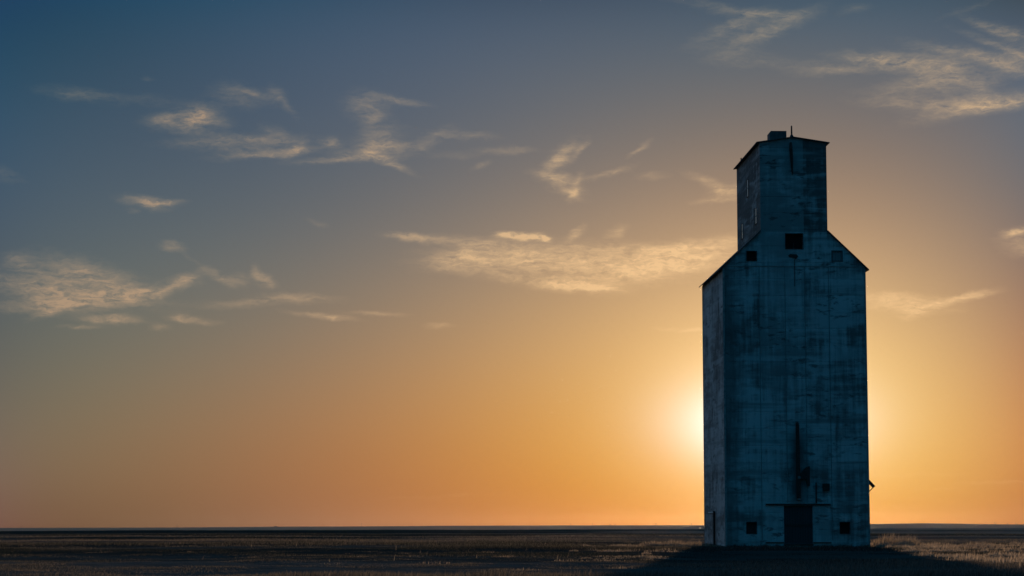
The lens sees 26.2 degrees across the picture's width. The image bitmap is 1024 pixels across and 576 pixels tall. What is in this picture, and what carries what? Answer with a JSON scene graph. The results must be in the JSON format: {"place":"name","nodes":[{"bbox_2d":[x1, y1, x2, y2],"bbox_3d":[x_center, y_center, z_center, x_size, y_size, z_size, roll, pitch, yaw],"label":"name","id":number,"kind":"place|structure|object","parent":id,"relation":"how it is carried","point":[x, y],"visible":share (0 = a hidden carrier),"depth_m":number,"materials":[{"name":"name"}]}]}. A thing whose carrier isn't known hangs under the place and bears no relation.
{"place":"outdoors","nodes":[
{"label":"outdoors","id":0,"kind":"place"},
{"bbox_2d":[0,523,1023,575],"bbox_3d":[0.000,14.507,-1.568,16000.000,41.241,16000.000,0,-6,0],"label":"ground","id":1,"kind":"structure","parent":0,"point":[922,529],"depth_m":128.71,"materials":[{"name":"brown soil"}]},
{"bbox_2d":[5,533,1023,569],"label":"tall weeds","id":2,"kind":"object","parent":1,"relation":"on","point":[891,542],"visible":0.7,"depth_m":133.06,"materials":[{"name":"brown plant"}]},
{"bbox_2d":[699,126,874,546],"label":"grain elevator","id":3,"kind":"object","parent":1,"relation":"on","point":[785,410],"visible":0.98,"depth_m":160.98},
{"bbox_2d":[741,223,742,239],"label":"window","id":4,"kind":"structure","parent":3,"relation":"in","point":[742,223],"depth_m":171.21,"materials":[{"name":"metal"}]},
{"bbox_2d":[746,180,748,197],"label":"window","id":5,"kind":"structure","parent":3,"relation":"in","point":[747,183],"depth_m":168.33,"materials":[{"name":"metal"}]},
{"bbox_2d":[746,522,756,533],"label":"window","id":6,"kind":"structure","parent":3,"relation":"in","point":[751,527],"depth_m":159.57,"materials":[{"name":"glass"}]},
{"bbox_2d":[746,251,756,260],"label":"window","id":7,"kind":"structure","parent":3,"relation":"in","point":[750,255],"depth_m":161.69,"materials":[{"name":"glass"}]},
{"bbox_2d":[755,207,756,224],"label":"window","id":8,"kind":"structure","parent":3,"relation":"in","point":[756,207],"depth_m":163.95,"materials":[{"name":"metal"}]},
{"bbox_2d":[784,506,812,543],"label":"door","id":9,"kind":"structure","parent":3,"relation":"in","point":[798,520],"depth_m":159.65,"materials":[{"name":"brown wood"}]},
{"bbox_2d":[831,250,842,261],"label":"window","id":10,"kind":"structure","parent":3,"relation":"in","point":[835,256],"depth_m":161.84,"materials":[{"name":"metal"}]},
{"bbox_2d":[840,522,849,533],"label":"window","id":11,"kind":"structure","parent":3,"relation":"in","point":[844,526],"depth_m":159.84,"materials":[{"name":"glass"}]},
{"bbox_2d":[0,0,1023,527],"label":"sky","id":12,"kind":"structure","parent":0,"point":[264,263],"materials":[{"name":"blue"}]}
]}

